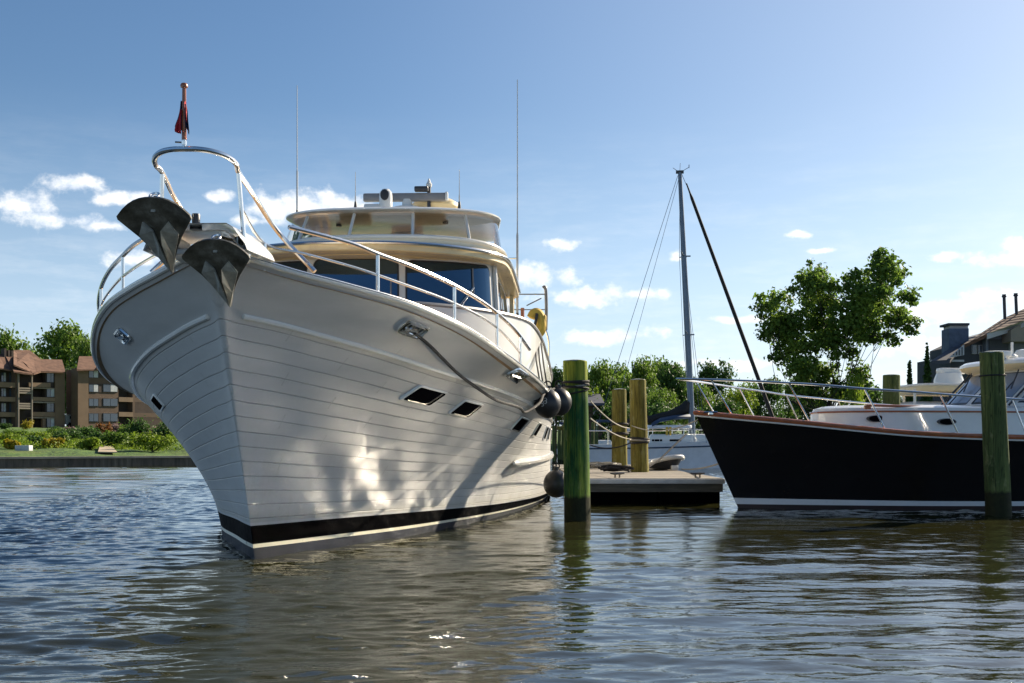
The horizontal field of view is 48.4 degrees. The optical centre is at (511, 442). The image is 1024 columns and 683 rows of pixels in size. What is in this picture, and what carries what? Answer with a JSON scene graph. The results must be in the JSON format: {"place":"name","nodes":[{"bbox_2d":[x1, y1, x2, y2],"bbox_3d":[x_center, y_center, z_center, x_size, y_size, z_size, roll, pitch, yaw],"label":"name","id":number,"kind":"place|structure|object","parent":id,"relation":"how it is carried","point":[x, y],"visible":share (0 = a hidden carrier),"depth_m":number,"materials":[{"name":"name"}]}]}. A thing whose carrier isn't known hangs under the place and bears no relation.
{"place":"outdoors","nodes":[
{"label":"outdoors","id":0,"kind":"place"},
{"bbox_2d":[15,445,32,450],"bbox_3d":[-25.939,0.285,60.500,0.750,0.300,0.500,0,0,0],"label":"garden step","id":1,"kind":"object","parent":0,"point":[23,447],"visible":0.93,"depth_m":60.25,"materials":[{"name":"white concrete"}]},
{"bbox_2d":[98,445,116,452],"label":"path","id":2,"kind":"structure","parent":0,"point":[106,449],"depth_m":59.80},
{"bbox_2d":[0,426,699,458],"bbox_3d":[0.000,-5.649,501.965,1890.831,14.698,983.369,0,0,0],"label":"ground","id":3,"kind":"structure","parent":0,"point":[40,452],"depth_m":59.36,"materials":[{"name":"green plant"}]},
{"bbox_2d":[0,423,12,429],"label":"shrub","id":4,"kind":"object","parent":3,"relation":"on","point":[4,426],"visible":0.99,"depth_m":149.75,"materials":[{"name":"green plant"}]},
{"bbox_2d":[2,438,20,449],"bbox_3d":[-27.196,0.099,62.027,1.040,0.732,0.821,0,0,0],"label":"shrub","id":5,"kind":"object","parent":3,"relation":"on","point":[10,442],"visible":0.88,"depth_m":61.83,"materials":[{"name":"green plant"}]},
{"bbox_2d":[0,432,22,439],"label":"shrub","id":6,"kind":"object","parent":3,"relation":"on","point":[10,436],"visible":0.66,"depth_m":75.60,"materials":[{"name":"green plant"}]},
{"bbox_2d":[0,323,29,353],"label":"broadleaf tree","id":7,"kind":"object","parent":3,"relation":"on","point":[7,342],"visible":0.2,"depth_m":229.36,"materials":[{"name":"green plant"}]},
{"bbox_2d":[0,428,32,436],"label":"shrub","id":8,"kind":"object","parent":3,"relation":"on","point":[13,431],"visible":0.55,"depth_m":109.43,"materials":[{"name":"green plant"}]},
{"bbox_2d":[20,419,33,428],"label":"shrub","id":9,"kind":"object","parent":3,"relation":"on","point":[28,424],"visible":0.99,"depth_m":149.83,"materials":[{"name":"yellow plant"}]},
{"bbox_2d":[0,348,64,427],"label":"apartment block","id":10,"kind":"structure","parent":3,"relation":"on","point":[32,385],"depth_m":192.35,"materials":[{"name":"brick"}]},
{"bbox_2d":[46,373,53,382],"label":"window","id":11,"kind":"structure","parent":10,"relation":"in","point":[49,376],"depth_m":194.22,"materials":[{"name":"glass"}]},
{"bbox_2d":[46,389,53,396],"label":"window","id":12,"kind":"structure","parent":10,"relation":"in","point":[49,392],"depth_m":194.15,"materials":[{"name":"glass"}]},
{"bbox_2d":[46,403,53,411],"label":"window","id":13,"kind":"structure","parent":10,"relation":"in","point":[49,406],"depth_m":194.15,"materials":[{"name":"glass"}]},
{"bbox_2d":[46,418,53,426],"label":"window","id":14,"kind":"structure","parent":10,"relation":"in","point":[49,421],"depth_m":194.08,"materials":[{"name":"glass"}]},
{"bbox_2d":[22,430,51,437],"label":"shrub","id":15,"kind":"object","parent":3,"relation":"on","point":[44,434],"visible":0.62,"depth_m":89.62,"materials":[{"name":"green plant"}]},
{"bbox_2d":[26,435,49,444],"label":"shrub","id":16,"kind":"object","parent":3,"relation":"on","point":[36,438],"visible":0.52,"depth_m":65.83,"materials":[{"name":"green plant"}]},
{"bbox_2d":[28,339,49,358],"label":"broadleaf tree","id":17,"kind":"object","parent":3,"relation":"on","point":[32,350],"visible":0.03,"depth_m":251.57,"materials":[{"name":"green plant"}]},
{"bbox_2d":[41,436,65,447],"bbox_3d":[-25.841,0.038,63.978,1.342,0.792,0.929,0,0,0],"label":"shrub","id":18,"kind":"object","parent":3,"relation":"on","point":[45,442],"visible":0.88,"depth_m":63.84,"materials":[{"name":"green plant"}]},
{"bbox_2d":[40,427,70,435],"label":"shrub","id":19,"kind":"object","parent":3,"relation":"on","point":[53,430],"visible":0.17,"depth_m":95.69,"materials":[{"name":"green plant"}]},
{"bbox_2d":[33,317,87,388],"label":"broadleaf tree","id":20,"kind":"object","parent":3,"relation":"on","point":[63,338],"visible":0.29,"depth_m":243.91,"materials":[{"name":"green plant"}]},
{"bbox_2d":[56,432,71,446],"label":"shrub","id":21,"kind":"object","parent":3,"relation":"on","point":[63,435],"visible":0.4,"depth_m":65.85,"materials":[{"name":"green plant"}]},
{"bbox_2d":[49,430,86,440],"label":"shrub","id":22,"kind":"object","parent":3,"relation":"on","point":[75,433],"visible":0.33,"depth_m":75.70,"materials":[{"name":"green plant"}]},
{"bbox_2d":[65,415,70,425],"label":"door","id":23,"kind":"structure","parent":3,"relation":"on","point":[68,419],"depth_m":198.01,"materials":[{"name":"glass"}]},
{"bbox_2d":[65,364,76,414],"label":"broadleaf tree","id":24,"kind":"object","parent":3,"relation":"on","point":[69,368],"visible":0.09,"depth_m":213.12,"materials":[{"name":"green plant"}]},
{"bbox_2d":[65,333,91,398],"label":"broadleaf tree","id":25,"kind":"object","parent":3,"relation":"on","point":[85,350],"visible":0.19,"depth_m":224.93,"materials":[{"name":"green plant"}]},
{"bbox_2d":[59,425,100,436],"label":"shrub","id":26,"kind":"object","parent":3,"relation":"on","point":[86,431],"visible":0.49,"depth_m":77.56,"materials":[{"name":"green plant"}]},
{"bbox_2d":[75,437,101,449],"bbox_3d":[-23.844,0.038,63.946,1.632,0.823,1.299,0,0,0],"label":"shrub","id":27,"kind":"object","parent":3,"relation":"on","point":[87,443],"visible":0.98,"depth_m":63.66,"materials":[{"name":"green plant"}]},
{"bbox_2d":[0,435,183,450],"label":"ground cover","id":28,"kind":"object","parent":3,"relation":"on","point":[24,441],"visible":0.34,"depth_m":63.82,"materials":[{"name":"green plant"}]},
{"bbox_2d":[85,431,105,441],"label":"shrub","id":29,"kind":"object","parent":3,"relation":"on","point":[98,434],"visible":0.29,"depth_m":67.78,"materials":[{"name":"green plant"}]},
{"bbox_2d":[0,456,194,466],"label":"bulkhead","id":30,"kind":"object","parent":3,"relation":"on","point":[89,461],"visible":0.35,"depth_m":53.99,"materials":[{"name":"brown wood"}]},
{"bbox_2d":[95,421,113,432],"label":"shrub","id":31,"kind":"object","parent":3,"relation":"on","point":[101,427],"visible":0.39,"depth_m":80.03,"materials":[{"name":"red plant"}]},
{"bbox_2d":[66,356,162,427],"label":"apartment block","id":32,"kind":"structure","parent":3,"relation":"on","point":[94,396],"depth_m":199.88,"materials":[{"name":"brick"}]},
{"bbox_2d":[89,371,97,377],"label":"window","id":33,"kind":"structure","parent":32,"relation":"in","point":[92,374],"depth_m":198.44,"materials":[{"name":"glass"}]},
{"bbox_2d":[89,384,97,391],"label":"window","id":34,"kind":"structure","parent":32,"relation":"in","point":[92,387],"depth_m":198.44,"materials":[{"name":"glass"}]},
{"bbox_2d":[89,398,97,406],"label":"window","id":35,"kind":"structure","parent":32,"relation":"in","point":[92,401],"depth_m":198.44,"materials":[{"name":"glass"}]},
{"bbox_2d":[89,413,97,421],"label":"window","id":36,"kind":"structure","parent":32,"relation":"in","point":[93,417],"depth_m":198.44,"materials":[{"name":"glass"}]},
{"bbox_2d":[103,384,117,391],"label":"window","id":37,"kind":"structure","parent":32,"relation":"in","point":[106,387],"depth_m":200.90,"materials":[{"name":"glass"}]},
{"bbox_2d":[103,398,117,406],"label":"window","id":38,"kind":"structure","parent":32,"relation":"in","point":[106,401],"depth_m":201.07,"materials":[{"name":"glass"}]},
{"bbox_2d":[103,413,117,421],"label":"window","id":39,"kind":"structure","parent":32,"relation":"in","point":[112,417],"depth_m":201.07,"materials":[{"name":"glass"}]},
{"bbox_2d":[98,430,130,446],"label":"shrub","id":40,"kind":"object","parent":3,"relation":"on","point":[112,437],"visible":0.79,"depth_m":65.68,"materials":[{"name":"green plant"}]},
{"bbox_2d":[112,422,132,443],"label":"shrub","id":41,"kind":"object","parent":3,"relation":"on","point":[121,429],"visible":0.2,"depth_m":73.76,"materials":[{"name":"green plant"}]},
{"bbox_2d":[125,415,158,439],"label":"shrub","id":42,"kind":"object","parent":3,"relation":"on","point":[136,427],"visible":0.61,"depth_m":69.89,"materials":[{"name":"green plant"}]},
{"bbox_2d":[124,431,178,451],"bbox_3d":[-19.521,-0.018,61.932,3.073,1.315,2.156,0,0,0],"label":"shrub","id":43,"kind":"object","parent":3,"relation":"on","point":[150,442],"visible":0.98,"depth_m":61.65,"materials":[{"name":"green plant"}]},
{"bbox_2d":[151,423,172,446],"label":"shrub","id":44,"kind":"object","parent":3,"relation":"on","point":[163,428],"visible":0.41,"depth_m":65.71,"materials":[{"name":"green plant"}]},
{"bbox_2d":[551,364,562,434],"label":"broadleaf tree","id":45,"kind":"object","parent":3,"relation":"on","point":[557,375],"visible":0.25,"depth_m":103.43,"materials":[{"name":"green plant"}]},
{"bbox_2d":[588,394,603,443],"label":"house","id":46,"kind":"structure","parent":3,"relation":"on","point":[599,401],"depth_m":90.00,"materials":[{"name":"stone"}]},
{"bbox_2d":[588,387,608,429],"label":"broadleaf tree","id":47,"kind":"object","parent":3,"relation":"on","point":[596,391],"visible":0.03,"depth_m":91.70,"materials":[{"name":"green plant"}]},
{"bbox_2d":[588,357,619,438],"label":"broadleaf tree","id":48,"kind":"object","parent":3,"relation":"on","point":[600,380],"visible":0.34,"depth_m":99.66,"materials":[{"name":"green plant"}]},
{"bbox_2d":[589,398,629,441],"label":"broadleaf tree","id":49,"kind":"object","parent":3,"relation":"on","point":[607,411],"visible":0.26,"depth_m":89.54,"materials":[{"name":"green plant"}]},
{"bbox_2d":[600,360,631,394],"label":"broadleaf tree","id":50,"kind":"object","parent":3,"relation":"on","point":[624,371],"visible":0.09,"depth_m":110.09,"materials":[{"name":"green plant"}]},
{"bbox_2d":[609,367,632,395],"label":"broadleaf tree","id":51,"kind":"object","parent":3,"relation":"on","point":[620,382],"visible":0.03,"depth_m":105.55,"materials":[{"name":"green plant"}]},
{"bbox_2d":[605,383,654,429],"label":"broadleaf tree","id":52,"kind":"object","parent":3,"relation":"on","point":[627,387],"visible":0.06,"depth_m":95.43,"materials":[{"name":"green plant"}]},
{"bbox_2d":[621,354,660,402],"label":"broadleaf tree","id":53,"kind":"object","parent":3,"relation":"on","point":[644,369],"visible":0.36,"depth_m":102.60,"materials":[{"name":"green plant"}]},
{"bbox_2d":[627,398,686,443],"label":"broadleaf tree","id":54,"kind":"object","parent":3,"relation":"on","point":[659,407],"visible":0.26,"depth_m":87.38,"materials":[{"name":"green plant"}]},
{"bbox_2d":[646,383,679,432],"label":"broadleaf tree","id":55,"kind":"object","parent":3,"relation":"on","point":[663,394],"visible":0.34,"depth_m":92.80,"materials":[{"name":"green plant"}]},
{"bbox_2d":[649,355,684,390],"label":"broadleaf tree","id":56,"kind":"object","parent":3,"relation":"on","point":[660,362],"visible":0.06,"depth_m":109.21,"materials":[{"name":"green plant"}]},
{"bbox_2d":[654,358,694,432],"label":"broadleaf tree","id":57,"kind":"object","parent":3,"relation":"on","point":[668,376],"visible":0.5,"depth_m":99.33,"materials":[{"name":"green plant"}]},
{"bbox_2d":[675,383,716,433],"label":"broadleaf tree","id":58,"kind":"object","parent":3,"relation":"on","point":[699,398],"visible":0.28,"depth_m":95.86,"materials":[{"name":"green plant"}]},
{"bbox_2d":[694,357,737,410],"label":"broadleaf tree","id":59,"kind":"object","parent":3,"relation":"on","point":[709,370],"visible":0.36,"depth_m":107.34,"materials":[{"name":"green plant"}]},
{"bbox_2d":[696,398,744,433],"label":"broadleaf tree","id":60,"kind":"object","parent":3,"relation":"on","point":[722,407],"visible":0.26,"depth_m":89.26,"materials":[{"name":"green plant"}]},
{"bbox_2d":[713,385,759,414],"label":"broadleaf tree","id":61,"kind":"object","parent":3,"relation":"on","point":[738,396],"visible":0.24,"depth_m":92.56,"materials":[{"name":"green plant"}]},
{"bbox_2d":[726,377,760,415],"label":"broadleaf tree","id":62,"kind":"object","parent":3,"relation":"on","point":[750,386],"visible":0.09,"depth_m":103.30,"materials":[{"name":"green plant"}]},
{"bbox_2d":[749,375,787,417],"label":"broadleaf tree","id":63,"kind":"object","parent":3,"relation":"on","point":[770,387],"visible":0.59,"depth_m":97.45,"materials":[{"name":"green plant"}]},
{"bbox_2d":[774,377,800,418],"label":"broadleaf tree","id":64,"kind":"object","parent":3,"relation":"on","point":[789,411],"visible":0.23,"depth_m":103.09,"materials":[{"name":"green plant"}]},
{"bbox_2d":[786,394,825,419],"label":"broadleaf tree","id":65,"kind":"object","parent":3,"relation":"on","point":[798,408],"visible":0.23,"depth_m":91.66,"materials":[{"name":"green plant"}]},
{"bbox_2d":[748,246,923,414],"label":"shade tree","id":66,"kind":"object","parent":3,"relation":"on","point":[865,307],"visible":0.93,"depth_m":69.35,"materials":[{"name":"green plant"}]},
{"bbox_2d":[839,369,865,405],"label":"broadleaf tree","id":67,"kind":"object","parent":3,"relation":"on","point":[856,395],"visible":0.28,"depth_m":65.89,"materials":[{"name":"green plant"}]},
{"bbox_2d":[862,384,881,404],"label":"broadleaf tree","id":68,"kind":"object","parent":3,"relation":"on","point":[877,397],"visible":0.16,"depth_m":79.39,"materials":[{"name":"green plant"}]},
{"bbox_2d":[905,360,913,401],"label":"cypress tree","id":69,"kind":"object","parent":3,"relation":"on","point":[909,380],"visible":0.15,"depth_m":71.93,"materials":[{"name":"green plant"}]},
{"bbox_2d":[919,342,935,400],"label":"cypress tree","id":70,"kind":"object","parent":3,"relation":"on","point":[927,377],"visible":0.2,"depth_m":71.90,"materials":[{"name":"green plant"}]},
{"bbox_2d":[0,459,1023,682],"bbox_3d":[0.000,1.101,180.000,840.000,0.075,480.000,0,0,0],"label":"water","id":71,"kind":"structure","parent":0,"point":[129,574],"depth_m":8.17,"materials":[{"name":"blue liquid"}]},
{"bbox_2d":[90,80,553,558],"bbox_3d":[-2.088,-2.403,19.022,5.652,8.206,20.552,0,0,2],"label":"motor yacht","id":72,"kind":"object","parent":71,"relation":"on","point":[308,389],"visible":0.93,"depth_m":11.63,"materials":[{"name":"paint"}]},
{"bbox_2d":[116,192,191,273],"bbox_3d":[-2.732,-1.645,9.033,0.576,0.581,0.785,0,0,2],"label":"anchor","id":73,"kind":"object","parent":72,"relation":"attached to","point":[158,225],"visible":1,"depth_m":8.77,"materials":[{"name":"metal"}]},
{"bbox_2d":[174,83,188,146],"bbox_3d":[-2.540,-2.520,8.772,0.118,0.510,0.067,0,0,-6],"label":"flagstaff","id":74,"kind":"object","parent":72,"relation":"on","point":[182,123],"visible":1,"depth_m":8.76,"materials":[{"name":"red fabric"}]},
{"bbox_2d":[182,234,250,306],"bbox_3d":[-2.305,-1.374,9.190,0.536,0.540,0.730,0,0,2],"label":"anchor","id":75,"kind":"object","parent":72,"relation":"attached to","point":[219,264],"visible":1,"depth_m":8.94,"materials":[{"name":"metal"}]},
{"bbox_2d":[413,333,564,413],"bbox_3d":[-0.025,-0.718,13.434,0.210,0.725,5.064,0,0,19],"label":"mooring line","id":76,"kind":"object","parent":72,"relation":"attached to","point":[438,354],"visible":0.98,"depth_m":12.30,"materials":[{"name":"fabric"}]},
{"bbox_2d":[527,308,546,335],"bbox_3d":[0.380,-1.832,17.375,0.298,0.454,0.210,0,0,0],"label":"buoy cushion","id":77,"kind":"object","parent":72,"relation":"hanging from","point":[537,316],"visible":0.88,"depth_m":17.32,"materials":[{"name":"yellow plastic"}]},
{"bbox_2d":[538,347,543,382],"bbox_3d":[0.394,-1.171,16.196,0.048,0.972,1.606,0,0,-2],"label":"mooring line","id":78,"kind":"object","parent":72,"relation":"hanging from","point":[540,364],"visible":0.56,"depth_m":15.93,"materials":[{"name":"fabric"}]},
{"bbox_2d":[540,341,547,385],"bbox_3d":[0.445,-1.138,16.196,0.041,0.936,1.606,0,0,-2],"label":"mooring line","id":79,"kind":"object","parent":72,"relation":"hanging from","point":[543,363],"visible":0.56,"depth_m":15.98,"materials":[{"name":"fabric"}]},
{"bbox_2d":[534,381,560,417],"bbox_3d":[0.469,-0.571,14.998,0.356,0.499,0.360,0,0,0],"label":"ball fender","id":80,"kind":"object","parent":72,"relation":"hanging from","point":[549,406],"visible":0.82,"depth_m":14.87,"materials":[{"name":"black rubber"}]},
{"bbox_2d":[555,416,556,466],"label":"mooring line","id":81,"kind":"object","parent":72,"relation":"hanging from","point":[555,440],"visible":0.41,"depth_m":16.92,"materials":[{"name":"fabric"}]},
{"bbox_2d":[543,462,563,497],"bbox_3d":[0.655,0.553,16.900,0.380,0.529,0.380,0,0,0],"label":"ball fender","id":82,"kind":"object","parent":81,"relation":"hanging from","point":[553,483],"visible":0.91,"depth_m":16.77,"materials":[{"name":"black rubber"}]},
{"bbox_2d":[554,380,571,415],"bbox_3d":[0.637,-0.610,15.450,0.350,0.492,0.350,0,0,0],"label":"ball fender","id":83,"kind":"object","parent":72,"relation":"hanging from","point":[565,398],"visible":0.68,"depth_m":15.34,"materials":[{"name":"black rubber"}]},
{"bbox_2d":[552,426,554,469],"bbox_3d":[1.716,0.954,46.000,0.196,3.292,0.200,0,0,0],"label":"post","id":84,"kind":"object","parent":71,"relation":"in","point":[553,446],"visible":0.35,"depth_m":45.92,"materials":[{"name":"green wood"}]},
{"bbox_2d":[557,430,561,464],"bbox_3d":[2.090,0.974,50.000,0.196,3.252,0.200,0,0,0],"label":"post","id":85,"kind":"object","parent":71,"relation":"in","point":[559,447],"visible":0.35,"depth_m":49.92,"materials":[{"name":"green wood"}]},
{"bbox_2d":[561,430,563,464],"bbox_3d":[2.175,0.963,48.000,0.196,3.274,0.200,0,0,0],"label":"post","id":86,"kind":"object","parent":71,"relation":"in","point":[562,457],"visible":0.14,"depth_m":47.92,"materials":[{"name":"green wood"}]},
{"bbox_2d":[561,359,590,520],"bbox_3d":[0.900,1.063,16.050,0.425,4.474,0.409,0,0,0],"label":"piling","id":87,"kind":"object","parent":71,"relation":"in","point":[577,503],"visible":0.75,"depth_m":15.89,"materials":[{"name":"green wood"}]},
{"bbox_2d":[590,400,627,427],"bbox_3d":[1.819,-0.452,20.250,0.020,0.305,8.422,0,0,10],"label":"mooring line","id":88,"kind":"object","parent":87,"relation":"attached to","point":[606,416],"visible":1,"depth_m":18.72,"materials":[{"name":"fabric"}]},
{"bbox_2d":[590,418,631,439],"bbox_3d":[1.837,-0.210,20.250,0.020,0.290,8.428,0,0,10],"label":"mooring line","id":89,"kind":"object","parent":87,"relation":"attached to","point":[608,430],"visible":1,"depth_m":18.82,"materials":[{"name":"fabric"}]},
{"bbox_2d":[591,422,594,443],"bbox_3d":[3.965,0.795,56.000,0.196,3.610,0.200,0,0,0],"label":"post","id":90,"kind":"object","parent":71,"relation":"in","point":[592,432],"visible":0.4,"depth_m":55.92,"materials":[{"name":"green wood"}]},
{"bbox_2d":[596,420,611,443],"bbox_3d":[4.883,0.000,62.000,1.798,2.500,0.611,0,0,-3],"label":"motor boat","id":91,"kind":"object","parent":71,"relation":"on","point":[603,441],"visible":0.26,"depth_m":61.82,"materials":[{"name":"white plastic"}]},
{"bbox_2d":[553,465,724,503],"bbox_3d":[2.460,0.877,26.655,2.660,0.685,12.840,0,0,0],"label":"floating dock","id":92,"kind":"object","parent":71,"relation":"on","point":[656,486],"visible":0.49,"depth_m":20.40,"materials":[{"name":"grey concrete"}]},
{"bbox_2d":[598,464,634,471],"bbox_3d":[2.196,0.535,24.019,0.771,0.174,0.429,0,0,0],"label":"rope coil","id":93,"kind":"object","parent":92,"relation":"on","point":[612,468],"visible":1,"depth_m":23.87,"materials":[{"name":"black fabric"}]},
{"bbox_2d":[610,389,628,465],"bbox_3d":[2.736,-0.343,29.000,0.484,2.077,0.481,0,0,0],"label":"piling","id":94,"kind":"object","parent":92,"relation":"on","point":[619,415],"visible":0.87,"depth_m":28.83,"materials":[{"name":"yellow wood"}]},
{"bbox_2d":[629,379,649,471],"bbox_3d":[2.748,-0.335,24.600,0.458,2.097,0.456,0,0,0],"label":"piling","id":95,"kind":"object","parent":92,"relation":"on","point":[639,441],"visible":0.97,"depth_m":24.44,"materials":[{"name":"yellow wood"}]},
{"bbox_2d":[630,433,686,470],"bbox_3d":[3.257,0.213,25.707,0.497,0.879,2.073,0,0,37],"label":"mooring line","id":96,"kind":"object","parent":95,"relation":"attached to","point":[679,440],"visible":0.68,"depth_m":25.67,"materials":[{"name":"fabric"}]},
{"bbox_2d":[633,419,697,430],"bbox_3d":[2.959,-0.380,21.750,0.020,0.302,5.555,0,0,-8],"label":"mooring line","id":97,"kind":"object","parent":95,"relation":"attached to","point":[667,429],"visible":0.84,"depth_m":21.68,"materials":[{"name":"fabric"}]},
{"bbox_2d":[649,455,684,470],"bbox_3d":[3.484,0.449,26.657,0.861,0.362,1.763,0,0,-7],"label":"dinghy","id":98,"kind":"object","parent":92,"relation":"on","point":[671,462],"visible":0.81,"depth_m":25.91,"materials":[{"name":"plastic"}]},
{"bbox_2d":[681,463,717,469],"bbox_3d":[3.759,0.469,22.900,0.030,0.307,7.210,0,0,3],"label":"mooring line","id":99,"kind":"object","parent":92,"relation":"attached to","point":[701,467],"visible":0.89,"depth_m":22.27,"materials":[{"name":"fabric"}]},
{"bbox_2d":[589,167,773,467],"bbox_3d":[6.995,-5.498,50.089,9.515,13.596,3.100,0,0,6],"label":"sailboat","id":100,"kind":"object","parent":71,"relation":"on","point":[693,448],"visible":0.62,"depth_m":49.65,"materials":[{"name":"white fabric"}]},
{"bbox_2d":[676,342,1023,509],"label":"motor boat","id":101,"kind":"object","parent":71,"relation":"on","point":[871,455],"visible":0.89,"depth_m":18.64,"materials":[{"name":"black paint"}]},
{"bbox_2d":[882,374,899,404],"bbox_3d":[8.162,0.912,24.502,0.397,4.776,0.394,0,0,0],"label":"piling","id":102,"kind":"object","parent":71,"relation":"in","point":[891,381],"visible":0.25,"depth_m":24.34,"materials":[{"name":"green wood"}]},
{"bbox_2d":[900,368,964,404],"bbox_3d":[9.997,-0.261,27.000,8.500,3.021,3.000,0,0,-7],"label":"motor boat","id":103,"kind":"object","parent":71,"relation":"on","point":[948,380],"visible":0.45,"depth_m":26.35,"materials":[{"name":"white plastic"}]},
{"bbox_2d":[979,351,1011,516],"bbox_3d":[7.304,0.957,17.199,0.478,4.685,0.387,0,0,0],"label":"piling","id":104,"kind":"object","parent":71,"relation":"in","point":[997,479],"visible":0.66,"depth_m":17.05,"materials":[{"name":"green wood"}]},
{"bbox_2d":[0,0,1023,429],"label":"sky","id":105,"kind":"structure","parent":0,"point":[834,132],"materials":[{"name":"blue"}]},
{"bbox_2d":[590,462,621,467],"bbox_3d":[2.136,0.536,27.512,1.035,0.171,0.604,0,0,0],"label":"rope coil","id":106,"kind":"object","parent":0,"point":[595,464],"visible":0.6,"depth_m":27.30,"materials":[{"name":"grey fabric"}]},
{"bbox_2d":[917,293,1023,401],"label":"house","id":107,"kind":"structure","parent":0,"point":[959,347],"depth_m":72.80,"materials":[{"name":"grey"}]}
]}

